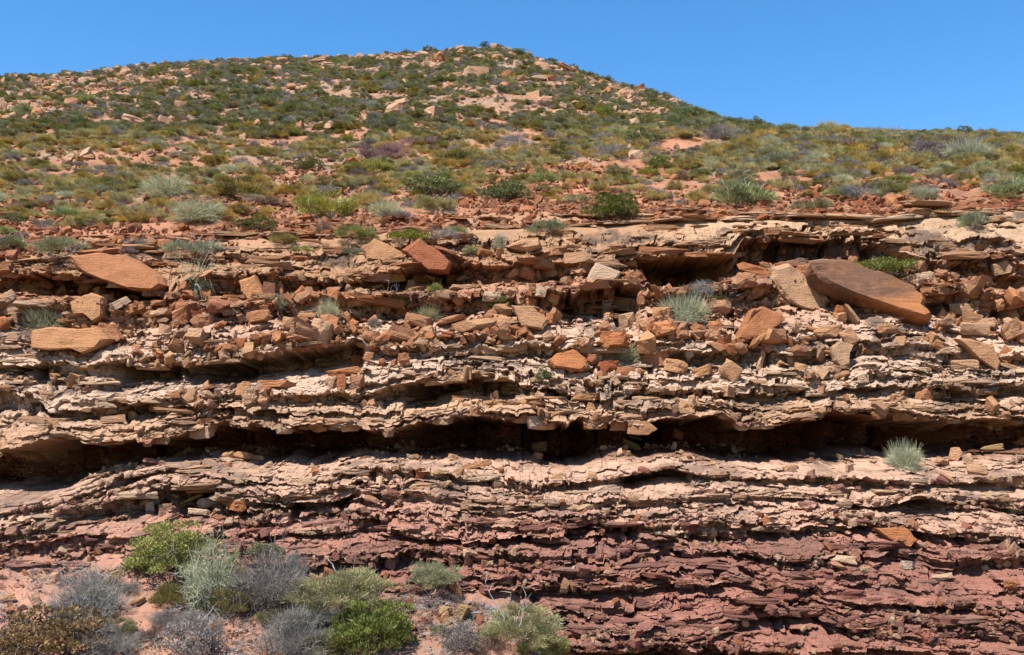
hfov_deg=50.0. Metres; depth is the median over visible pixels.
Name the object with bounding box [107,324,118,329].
stone
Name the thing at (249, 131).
shrub
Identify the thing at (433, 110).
rock
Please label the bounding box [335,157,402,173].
shrub
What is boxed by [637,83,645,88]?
rock
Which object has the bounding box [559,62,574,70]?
rock slab
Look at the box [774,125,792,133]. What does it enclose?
shrub
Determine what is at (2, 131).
shrub
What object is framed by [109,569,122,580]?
stone
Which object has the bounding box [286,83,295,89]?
stone
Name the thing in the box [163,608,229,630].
dead bush
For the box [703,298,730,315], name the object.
boulder
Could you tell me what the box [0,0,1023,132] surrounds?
sky
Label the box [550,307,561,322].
stone
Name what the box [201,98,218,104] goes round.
shrub
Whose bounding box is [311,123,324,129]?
shrub
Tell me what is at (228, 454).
rock slab
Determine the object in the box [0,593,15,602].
rock slab
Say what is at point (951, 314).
stone
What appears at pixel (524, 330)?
block
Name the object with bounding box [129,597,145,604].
stone
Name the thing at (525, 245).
boulder
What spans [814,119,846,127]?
tussock
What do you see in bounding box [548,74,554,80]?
stone
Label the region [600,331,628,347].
block
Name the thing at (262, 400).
stone
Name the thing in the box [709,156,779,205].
bush
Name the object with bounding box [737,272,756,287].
stone
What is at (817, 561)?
stone
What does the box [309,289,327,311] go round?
block
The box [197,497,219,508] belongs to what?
stone
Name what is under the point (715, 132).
dry shrub
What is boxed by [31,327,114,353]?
rock slab
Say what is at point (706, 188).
shrub
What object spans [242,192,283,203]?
dry shrub
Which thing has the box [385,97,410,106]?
rock
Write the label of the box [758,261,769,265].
rock slab
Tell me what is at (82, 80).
rock
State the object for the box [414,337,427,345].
stone
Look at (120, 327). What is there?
block
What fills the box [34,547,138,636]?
dead bush
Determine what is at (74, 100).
rock
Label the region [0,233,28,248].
shrub
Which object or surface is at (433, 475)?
stone
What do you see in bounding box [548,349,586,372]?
boulder
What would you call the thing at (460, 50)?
rock
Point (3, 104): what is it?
rock
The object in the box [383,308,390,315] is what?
block
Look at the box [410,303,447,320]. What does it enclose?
tussock
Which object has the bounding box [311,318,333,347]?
block
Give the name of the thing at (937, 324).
stone
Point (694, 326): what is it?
block
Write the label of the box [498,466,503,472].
stone
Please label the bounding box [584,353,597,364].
stone
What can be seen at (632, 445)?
stone
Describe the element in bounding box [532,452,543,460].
rock slab
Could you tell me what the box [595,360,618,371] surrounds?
boulder
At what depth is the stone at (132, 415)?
29.44 m
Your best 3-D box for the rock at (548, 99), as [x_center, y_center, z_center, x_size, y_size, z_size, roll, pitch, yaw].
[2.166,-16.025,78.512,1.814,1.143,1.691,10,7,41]
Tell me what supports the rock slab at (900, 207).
on the hillside
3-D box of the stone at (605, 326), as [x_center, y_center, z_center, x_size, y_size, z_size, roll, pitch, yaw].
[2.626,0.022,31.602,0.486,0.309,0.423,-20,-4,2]
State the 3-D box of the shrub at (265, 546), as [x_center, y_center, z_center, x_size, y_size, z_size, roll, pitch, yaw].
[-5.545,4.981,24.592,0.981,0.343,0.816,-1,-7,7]
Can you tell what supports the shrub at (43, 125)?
on the hillside
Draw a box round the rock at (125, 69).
[120,66,130,73]
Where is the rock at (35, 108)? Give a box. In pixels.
[31,106,43,117]
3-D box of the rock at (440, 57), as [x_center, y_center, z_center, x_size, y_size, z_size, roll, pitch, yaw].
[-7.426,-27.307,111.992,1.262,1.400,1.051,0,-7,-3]
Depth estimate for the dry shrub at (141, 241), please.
35.11 m
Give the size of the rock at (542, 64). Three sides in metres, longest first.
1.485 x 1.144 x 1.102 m
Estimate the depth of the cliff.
28.89 m
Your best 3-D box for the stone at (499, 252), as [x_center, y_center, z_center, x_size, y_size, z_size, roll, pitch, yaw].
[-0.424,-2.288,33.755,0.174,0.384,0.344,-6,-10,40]
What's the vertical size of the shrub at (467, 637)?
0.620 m
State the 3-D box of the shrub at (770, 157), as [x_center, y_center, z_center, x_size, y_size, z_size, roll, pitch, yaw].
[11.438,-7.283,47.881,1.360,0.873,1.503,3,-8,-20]
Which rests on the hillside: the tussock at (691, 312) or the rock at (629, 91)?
the rock at (629, 91)
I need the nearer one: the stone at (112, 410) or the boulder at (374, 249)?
the stone at (112, 410)
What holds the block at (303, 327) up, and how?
on the block at (298, 337)
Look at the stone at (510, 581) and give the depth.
24.29 m
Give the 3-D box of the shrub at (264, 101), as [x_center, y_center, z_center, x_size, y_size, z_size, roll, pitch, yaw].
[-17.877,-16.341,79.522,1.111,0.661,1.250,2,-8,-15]
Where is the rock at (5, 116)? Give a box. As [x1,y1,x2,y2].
[2,114,19,118]
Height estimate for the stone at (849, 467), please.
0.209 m
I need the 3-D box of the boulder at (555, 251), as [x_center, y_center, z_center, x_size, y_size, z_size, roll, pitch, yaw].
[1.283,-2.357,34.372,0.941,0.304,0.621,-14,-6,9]
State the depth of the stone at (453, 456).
28.30 m
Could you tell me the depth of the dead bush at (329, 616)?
22.27 m
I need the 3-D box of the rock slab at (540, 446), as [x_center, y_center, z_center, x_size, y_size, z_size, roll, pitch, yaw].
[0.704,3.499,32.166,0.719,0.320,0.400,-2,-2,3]
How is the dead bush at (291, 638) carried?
on the sandy slope
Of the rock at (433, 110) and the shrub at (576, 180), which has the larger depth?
the rock at (433, 110)
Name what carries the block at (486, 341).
on the cliff
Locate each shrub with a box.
[0,127,16,136]
[0,159,21,170]
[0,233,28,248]
[10,101,33,113]
[23,134,39,137]
[27,234,97,256]
[29,121,51,128]
[33,116,52,123]
[68,120,91,130]
[69,91,96,102]
[72,127,95,137]
[73,566,127,590]
[95,209,119,215]
[108,616,137,636]
[121,236,150,243]
[122,214,143,222]
[127,131,150,138]
[129,162,158,171]
[134,609,163,645]
[146,601,225,654]
[148,570,200,607]
[150,66,161,71]
[150,154,160,161]
[158,230,225,255]
[170,121,187,125]
[200,177,214,182]
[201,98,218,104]
[207,173,275,199]
[209,586,256,615]
[211,93,230,99]
[217,550,251,590]
[225,76,242,81]
[226,101,235,107]
[227,211,277,230]
[240,127,257,133]
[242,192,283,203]
[243,542,285,556]
[246,597,301,624]
[257,104,273,111]
[259,98,270,105]
[265,88,275,93]
[266,292,315,317]
[284,150,332,170]
[290,245,313,251]
[298,622,349,653]
[309,174,359,188]
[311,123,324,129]
[314,219,331,232]
[325,105,346,114]
[326,556,382,599]
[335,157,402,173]
[340,247,360,254]
[346,121,362,129]
[365,81,380,86]
[368,313,381,327]
[375,71,391,79]
[378,209,419,219]
[380,116,401,126]
[384,227,437,244]
[389,135,443,146]
[403,85,420,94]
[410,192,459,212]
[427,147,491,160]
[427,219,461,239]
[433,621,481,652]
[442,225,471,232]
[459,127,473,134]
[462,245,477,256]
[463,130,484,138]
[464,296,483,305]
[468,627,508,654]
[479,41,489,46]
[485,296,511,307]
[488,78,504,84]
[500,123,533,145]
[507,48,526,54]
[523,217,568,233]
[555,103,573,107]
[566,132,580,137]
[566,177,581,182]
[576,80,590,85]
[585,134,631,155]
[586,87,601,94]
[604,165,630,175]
[608,111,629,118]
[613,649,651,654]
[622,83,639,89]
[679,278,739,299]
[688,167,713,178]
[697,121,750,141]
[698,182,724,192]
[700,140,720,146]
[732,174,757,189]
[738,128,754,133]
[755,127,778,136]
[759,151,788,163]
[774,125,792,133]
[780,134,803,142]
[787,195,834,209]
[812,145,848,156]
[817,164,844,173]
[821,187,847,196]
[826,136,862,145]
[830,183,880,198]
[854,255,930,277]
[875,179,913,194]
[876,154,907,162]
[883,176,914,182]
[901,136,975,151]
[930,207,951,216]
[954,210,993,229]
[976,175,1023,194]
[990,144,1007,153]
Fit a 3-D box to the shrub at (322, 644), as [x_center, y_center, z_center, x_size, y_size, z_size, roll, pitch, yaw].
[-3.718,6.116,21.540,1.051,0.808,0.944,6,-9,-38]
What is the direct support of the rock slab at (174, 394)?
on the cliff
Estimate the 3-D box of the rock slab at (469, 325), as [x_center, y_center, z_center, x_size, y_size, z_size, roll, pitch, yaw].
[-1.087,-0.067,31.189,1.221,0.329,0.649,-7,-4,-6]
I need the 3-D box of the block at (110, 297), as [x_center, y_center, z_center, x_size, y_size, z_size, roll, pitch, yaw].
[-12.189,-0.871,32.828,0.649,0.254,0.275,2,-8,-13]
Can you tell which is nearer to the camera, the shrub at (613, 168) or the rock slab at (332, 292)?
the rock slab at (332, 292)
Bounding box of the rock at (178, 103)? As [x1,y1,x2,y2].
[174,100,187,106]
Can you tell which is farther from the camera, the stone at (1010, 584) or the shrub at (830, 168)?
the shrub at (830, 168)
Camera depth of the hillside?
39.59 m
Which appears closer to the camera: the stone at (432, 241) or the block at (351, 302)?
the block at (351, 302)
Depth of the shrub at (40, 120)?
67.84 m
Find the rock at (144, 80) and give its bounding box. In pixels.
[140,78,153,82]
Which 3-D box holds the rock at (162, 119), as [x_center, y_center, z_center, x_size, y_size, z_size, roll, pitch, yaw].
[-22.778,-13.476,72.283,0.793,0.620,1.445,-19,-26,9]
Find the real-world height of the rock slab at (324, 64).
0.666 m
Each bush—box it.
[0,593,114,654]
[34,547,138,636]
[72,605,148,654]
[111,579,141,596]
[120,518,222,590]
[137,607,186,627]
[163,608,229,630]
[166,522,249,619]
[217,514,312,619]
[247,598,336,654]
[271,559,402,628]
[278,543,311,579]
[280,179,361,218]
[295,579,337,628]
[311,599,418,654]
[400,170,469,197]
[402,559,465,597]
[474,175,532,200]
[475,574,581,654]
[514,631,570,654]
[575,186,642,220]
[603,346,646,362]
[617,122,666,141]
[666,112,690,121]
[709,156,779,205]
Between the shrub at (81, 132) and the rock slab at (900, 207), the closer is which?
the rock slab at (900, 207)
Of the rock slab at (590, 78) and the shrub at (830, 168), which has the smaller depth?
the shrub at (830, 168)
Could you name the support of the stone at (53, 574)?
on the sandy slope
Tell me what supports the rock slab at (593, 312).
on the cliff
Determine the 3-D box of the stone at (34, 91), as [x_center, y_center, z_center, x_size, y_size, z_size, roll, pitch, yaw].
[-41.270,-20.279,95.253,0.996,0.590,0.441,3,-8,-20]
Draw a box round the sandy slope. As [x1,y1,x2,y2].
[0,541,573,654]
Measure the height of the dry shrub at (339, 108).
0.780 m
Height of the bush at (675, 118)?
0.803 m
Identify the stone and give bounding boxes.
[0,316,10,330]
[17,92,25,96]
[27,224,39,231]
[30,90,42,94]
[31,591,40,604]
[42,101,51,106]
[49,572,59,582]
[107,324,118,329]
[107,408,116,412]
[108,539,121,543]
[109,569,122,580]
[127,321,137,330]
[128,411,138,420]
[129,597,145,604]
[145,502,154,511]
[158,503,171,515]
[181,290,195,299]
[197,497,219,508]
[224,462,232,466]
[225,500,246,511]
[233,451,254,460]
[258,395,268,405]
[264,60,271,65]
[277,394,287,402]
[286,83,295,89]
[291,390,299,402]
[299,396,308,402]
[309,56,325,62]
[310,467,319,474]
[323,567,335,575]
[337,66,351,71]
[349,374,364,388]
[351,357,361,365]
[362,331,372,343]
[363,352,374,360]
[365,495,378,502]
[378,358,385,365]
[386,342,399,355]
[391,359,396,365]
[398,352,409,365]
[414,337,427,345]
[415,469,426,477]
[419,325,436,336]
[422,61,428,67]
[426,234,439,244]
[427,338,440,352]
[429,63,436,68]
[429,470,443,476]
[439,605,452,615]
[443,617,452,623]
[446,274,457,283]
[448,453,457,459]
[450,581,461,599]
[452,292,464,305]
[453,604,469,619]
[461,500,471,508]
[463,556,472,565]
[495,247,502,258]
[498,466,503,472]
[499,578,513,584]
[513,60,522,65]
[517,75,528,80]
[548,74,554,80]
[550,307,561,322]
[551,472,563,486]
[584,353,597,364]
[596,321,610,330]
[596,370,606,375]
[604,312,619,318]
[617,312,635,328]
[623,438,640,449]
[636,319,644,328]
[636,368,644,374]
[684,351,693,359]
[697,503,705,509]
[709,330,720,340]
[716,208,725,214]
[718,359,742,381]
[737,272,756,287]
[755,349,765,370]
[792,321,801,332]
[795,170,806,174]
[796,263,809,274]
[809,186,824,190]
[813,558,820,564]
[829,341,852,365]
[829,559,847,569]
[833,312,846,321]
[838,479,853,484]
[843,304,859,323]
[845,464,853,471]
[858,374,868,383]
[859,565,869,572]
[899,561,914,568]
[915,386,932,399]
[931,338,947,355]
[934,321,940,327]
[934,456,949,465]
[936,307,946,318]
[944,311,954,319]
[948,447,961,460]
[962,453,974,464]
[981,192,991,196]
[991,260,1012,275]
[993,559,1004,563]
[998,345,1013,363]
[1004,579,1020,589]
[1008,549,1019,567]
[1012,437,1023,445]
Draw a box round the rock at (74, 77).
[70,75,78,81]
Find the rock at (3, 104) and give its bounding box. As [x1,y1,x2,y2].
[0,97,7,108]
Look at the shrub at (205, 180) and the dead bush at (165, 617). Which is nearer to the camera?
the dead bush at (165, 617)
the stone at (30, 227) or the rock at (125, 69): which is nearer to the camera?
the stone at (30, 227)
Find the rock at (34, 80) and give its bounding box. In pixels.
[30,76,42,84]
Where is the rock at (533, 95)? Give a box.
[526,89,538,101]
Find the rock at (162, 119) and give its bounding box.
[158,115,172,124]
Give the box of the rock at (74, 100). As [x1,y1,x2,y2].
[63,97,78,106]
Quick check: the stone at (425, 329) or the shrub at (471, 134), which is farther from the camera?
the shrub at (471, 134)
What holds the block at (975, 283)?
on the cliff
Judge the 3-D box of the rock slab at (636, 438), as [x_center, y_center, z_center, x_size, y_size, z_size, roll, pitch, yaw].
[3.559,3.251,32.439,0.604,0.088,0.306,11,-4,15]
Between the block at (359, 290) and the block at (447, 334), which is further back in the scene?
the block at (359, 290)
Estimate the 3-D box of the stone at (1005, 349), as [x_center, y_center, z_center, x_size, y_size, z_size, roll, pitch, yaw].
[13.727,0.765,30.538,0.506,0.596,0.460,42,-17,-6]
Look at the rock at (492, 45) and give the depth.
124.14 m
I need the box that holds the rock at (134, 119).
[121,113,143,123]
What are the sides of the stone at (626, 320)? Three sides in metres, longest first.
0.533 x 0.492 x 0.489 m
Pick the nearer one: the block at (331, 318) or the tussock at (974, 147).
the block at (331, 318)
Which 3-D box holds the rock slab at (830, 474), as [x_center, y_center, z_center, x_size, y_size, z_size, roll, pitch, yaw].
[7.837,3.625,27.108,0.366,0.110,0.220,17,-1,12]
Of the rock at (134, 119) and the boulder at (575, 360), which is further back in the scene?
the rock at (134, 119)
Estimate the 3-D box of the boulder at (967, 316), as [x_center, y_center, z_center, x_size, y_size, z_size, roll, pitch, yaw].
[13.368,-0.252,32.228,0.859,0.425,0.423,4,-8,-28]
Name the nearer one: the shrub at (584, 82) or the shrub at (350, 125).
the shrub at (350, 125)
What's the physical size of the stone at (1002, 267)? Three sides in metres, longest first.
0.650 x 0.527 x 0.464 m
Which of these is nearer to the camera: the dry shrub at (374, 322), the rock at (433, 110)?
the dry shrub at (374, 322)
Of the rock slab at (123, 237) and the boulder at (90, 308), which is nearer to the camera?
the boulder at (90, 308)
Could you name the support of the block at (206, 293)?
on the cliff
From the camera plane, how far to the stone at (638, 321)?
31.36 m
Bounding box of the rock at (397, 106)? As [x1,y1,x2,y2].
[386,102,405,111]
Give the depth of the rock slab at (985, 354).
30.16 m
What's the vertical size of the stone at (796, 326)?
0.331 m
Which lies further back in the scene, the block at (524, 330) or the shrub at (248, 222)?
the shrub at (248, 222)
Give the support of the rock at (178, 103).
on the hillside
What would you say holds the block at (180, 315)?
on the cliff
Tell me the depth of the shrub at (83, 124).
65.33 m
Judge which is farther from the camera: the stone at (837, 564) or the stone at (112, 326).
the stone at (112, 326)
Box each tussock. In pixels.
[162,194,235,224]
[170,250,220,300]
[314,297,343,323]
[364,195,411,220]
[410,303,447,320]
[491,230,508,249]
[649,285,715,324]
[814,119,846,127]
[881,438,929,473]
[904,181,938,199]
[934,132,994,157]
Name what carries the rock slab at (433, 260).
on the cliff
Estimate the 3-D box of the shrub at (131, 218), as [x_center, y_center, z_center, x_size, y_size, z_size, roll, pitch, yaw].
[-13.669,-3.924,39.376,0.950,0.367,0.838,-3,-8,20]
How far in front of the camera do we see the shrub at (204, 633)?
21.11 m
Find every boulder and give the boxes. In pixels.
[70,293,107,322]
[206,298,230,313]
[239,275,262,299]
[362,238,403,260]
[404,312,432,326]
[435,314,466,324]
[505,238,540,253]
[539,246,568,257]
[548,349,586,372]
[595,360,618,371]
[633,349,668,367]
[652,307,674,320]
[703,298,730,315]
[735,306,784,341]
[736,262,768,275]
[768,263,830,309]
[907,271,935,284]
[960,322,989,335]
[962,310,981,321]
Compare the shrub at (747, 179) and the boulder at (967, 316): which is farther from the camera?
the shrub at (747, 179)
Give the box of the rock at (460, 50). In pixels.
[456,48,465,53]
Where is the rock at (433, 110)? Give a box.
[425,106,443,115]
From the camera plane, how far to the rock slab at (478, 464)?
27.63 m
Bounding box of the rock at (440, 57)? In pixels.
[433,53,444,61]
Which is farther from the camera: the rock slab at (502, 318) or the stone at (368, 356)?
the rock slab at (502, 318)
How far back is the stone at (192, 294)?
32.41 m
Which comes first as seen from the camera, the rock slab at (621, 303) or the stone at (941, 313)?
the stone at (941, 313)
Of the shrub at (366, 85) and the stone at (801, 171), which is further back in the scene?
the shrub at (366, 85)
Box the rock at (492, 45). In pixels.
[490,43,503,47]
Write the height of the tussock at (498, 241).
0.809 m
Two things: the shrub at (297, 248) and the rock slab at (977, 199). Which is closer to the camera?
the shrub at (297, 248)
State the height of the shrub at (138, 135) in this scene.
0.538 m
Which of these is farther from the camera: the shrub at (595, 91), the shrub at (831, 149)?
the shrub at (595, 91)
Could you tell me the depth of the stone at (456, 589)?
23.78 m
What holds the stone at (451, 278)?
on the cliff
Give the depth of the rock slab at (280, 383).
29.36 m
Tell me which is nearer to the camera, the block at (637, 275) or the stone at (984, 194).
the block at (637, 275)
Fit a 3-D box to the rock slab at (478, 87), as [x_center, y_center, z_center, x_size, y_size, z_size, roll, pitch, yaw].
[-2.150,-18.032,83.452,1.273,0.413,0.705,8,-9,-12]
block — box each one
[100,294,115,301]
[107,328,122,343]
[108,322,128,333]
[124,301,145,314]
[133,300,144,312]
[143,300,151,305]
[150,300,165,305]
[159,323,172,339]
[172,304,189,324]
[181,294,191,300]
[184,328,207,346]
[201,289,212,298]
[271,330,285,342]
[286,333,309,340]
[294,318,318,338]
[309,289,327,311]
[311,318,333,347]
[320,314,338,326]
[341,289,370,307]
[348,319,358,325]
[352,287,367,308]
[371,306,386,311]
[371,331,379,341]
[372,330,390,344]
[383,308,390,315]
[389,324,413,342]
[407,300,418,307]
[440,331,452,337]
[443,303,454,311]
[463,332,475,336]
[468,305,475,314]
[484,336,493,344]
[492,304,511,315]
[496,329,512,340]
[513,292,524,304]
[514,326,528,336]
[539,299,549,306]
[545,292,558,303]
[572,295,588,306]
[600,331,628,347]
[624,269,646,282]
[636,330,656,352]
[652,320,670,331]
[660,326,675,334]
[668,317,677,331]
[672,340,682,346]
[690,323,705,330]
[691,331,700,339]
[748,327,767,348]
[761,328,786,345]
[799,336,816,340]
[839,327,858,345]
[942,295,953,305]
[952,285,964,288]
[966,275,989,297]
[973,270,992,278]
[977,317,997,330]
[994,276,1003,281]
[995,297,1005,311]
[1000,317,1023,340]
[1007,303,1023,309]
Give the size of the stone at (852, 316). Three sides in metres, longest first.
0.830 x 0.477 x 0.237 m
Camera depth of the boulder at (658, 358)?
30.57 m
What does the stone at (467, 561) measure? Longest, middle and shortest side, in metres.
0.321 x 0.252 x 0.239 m
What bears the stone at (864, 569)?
on the cliff
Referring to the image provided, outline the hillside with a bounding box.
[0,50,1023,259]
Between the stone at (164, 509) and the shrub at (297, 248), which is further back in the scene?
the shrub at (297, 248)
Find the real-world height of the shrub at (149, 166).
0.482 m
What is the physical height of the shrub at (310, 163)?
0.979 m
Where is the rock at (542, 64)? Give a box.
[534,61,549,67]
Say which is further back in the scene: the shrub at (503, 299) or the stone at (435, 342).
the shrub at (503, 299)
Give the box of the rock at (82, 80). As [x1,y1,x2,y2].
[74,76,91,82]
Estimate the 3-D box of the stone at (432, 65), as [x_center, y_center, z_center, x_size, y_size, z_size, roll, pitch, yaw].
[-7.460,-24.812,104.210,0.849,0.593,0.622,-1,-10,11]
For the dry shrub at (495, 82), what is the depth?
87.17 m
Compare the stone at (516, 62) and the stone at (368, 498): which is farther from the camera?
the stone at (516, 62)
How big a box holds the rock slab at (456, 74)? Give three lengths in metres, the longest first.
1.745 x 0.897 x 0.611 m
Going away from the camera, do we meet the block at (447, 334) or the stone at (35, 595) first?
the stone at (35, 595)
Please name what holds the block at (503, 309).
on the cliff
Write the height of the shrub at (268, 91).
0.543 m
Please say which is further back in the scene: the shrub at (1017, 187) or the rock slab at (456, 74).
the rock slab at (456, 74)
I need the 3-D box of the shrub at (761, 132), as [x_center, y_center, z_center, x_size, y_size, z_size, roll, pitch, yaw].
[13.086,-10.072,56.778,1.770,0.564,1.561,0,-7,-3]
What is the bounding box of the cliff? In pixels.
[0,212,1023,654]
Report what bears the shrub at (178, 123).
on the hillside
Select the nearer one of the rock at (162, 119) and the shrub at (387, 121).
the shrub at (387, 121)
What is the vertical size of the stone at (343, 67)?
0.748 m
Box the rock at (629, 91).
[618,87,633,97]
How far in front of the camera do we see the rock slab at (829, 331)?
30.73 m
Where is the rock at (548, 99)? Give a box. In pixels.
[535,96,552,106]
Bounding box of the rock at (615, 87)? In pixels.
[610,85,621,91]
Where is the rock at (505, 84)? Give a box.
[495,82,509,89]
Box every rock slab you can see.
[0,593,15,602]
[7,468,1022,652]
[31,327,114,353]
[40,227,52,230]
[70,253,168,292]
[78,237,102,242]
[99,414,125,423]
[116,235,126,240]
[167,391,179,397]
[179,494,201,504]
[181,230,199,236]
[188,508,209,514]
[200,384,222,390]
[218,343,237,351]
[221,451,234,456]
[254,455,263,461]
[259,380,295,387]
[264,461,273,467]
[277,57,287,61]
[321,61,335,67]
[326,287,345,306]
[326,366,360,375]
[382,272,405,282]
[402,238,450,274]
[409,595,419,599]
[420,274,435,281]
[441,97,455,102]
[447,72,461,76]
[452,318,494,332]
[453,468,464,474]
[453,545,472,549]
[461,66,488,78]
[462,459,491,468]
[476,86,489,92]
[477,248,493,256]
[491,54,502,59]
[494,314,516,328]
[501,70,513,76]
[503,589,517,594]
[524,298,536,305]
[532,75,547,80]
[532,441,546,451]
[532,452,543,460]
[545,269,558,276]
[555,82,563,87]
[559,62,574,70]
[564,251,594,264]
[585,307,600,315]
[587,76,600,83]
[587,472,596,478]
[613,297,631,310]
[616,367,635,374]
[629,436,642,440]
[663,358,683,365]
[663,360,687,373]
[692,363,712,375]
[721,355,738,360]
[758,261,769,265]
[779,217,791,220]
[782,464,796,471]
[802,325,817,330]
[805,259,931,326]
[813,324,842,336]
[822,365,842,371]
[822,471,836,478]
[832,555,856,564]
[878,323,899,333]
[892,203,904,210]
[931,572,953,580]
[940,472,955,482]
[949,303,975,314]
[950,360,978,369]
[953,338,1000,369]
[966,197,986,201]
[966,464,987,474]
[977,205,1015,209]
[981,443,1003,451]
[1000,361,1017,369]
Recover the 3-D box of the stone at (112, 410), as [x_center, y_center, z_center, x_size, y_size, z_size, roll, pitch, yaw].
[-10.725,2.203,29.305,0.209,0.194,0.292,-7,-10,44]
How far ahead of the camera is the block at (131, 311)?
31.81 m
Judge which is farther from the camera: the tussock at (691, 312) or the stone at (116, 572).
the tussock at (691, 312)
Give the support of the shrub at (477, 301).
on the cliff
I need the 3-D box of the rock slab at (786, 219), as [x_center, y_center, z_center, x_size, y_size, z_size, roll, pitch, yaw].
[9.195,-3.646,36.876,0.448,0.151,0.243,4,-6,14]
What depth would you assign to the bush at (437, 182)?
42.45 m
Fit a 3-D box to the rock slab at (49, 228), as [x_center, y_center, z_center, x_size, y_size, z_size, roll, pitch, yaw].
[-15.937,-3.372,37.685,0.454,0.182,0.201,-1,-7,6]
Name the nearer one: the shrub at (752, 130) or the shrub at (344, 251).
the shrub at (344, 251)
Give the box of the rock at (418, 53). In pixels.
[415,51,429,56]
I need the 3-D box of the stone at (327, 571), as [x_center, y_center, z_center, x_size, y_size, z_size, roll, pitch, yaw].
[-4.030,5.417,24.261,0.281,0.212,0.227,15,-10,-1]
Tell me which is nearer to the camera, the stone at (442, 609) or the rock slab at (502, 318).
the stone at (442, 609)
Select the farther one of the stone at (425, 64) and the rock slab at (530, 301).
the stone at (425, 64)
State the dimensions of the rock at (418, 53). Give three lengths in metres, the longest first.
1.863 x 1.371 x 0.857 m
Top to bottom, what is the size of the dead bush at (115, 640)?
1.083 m

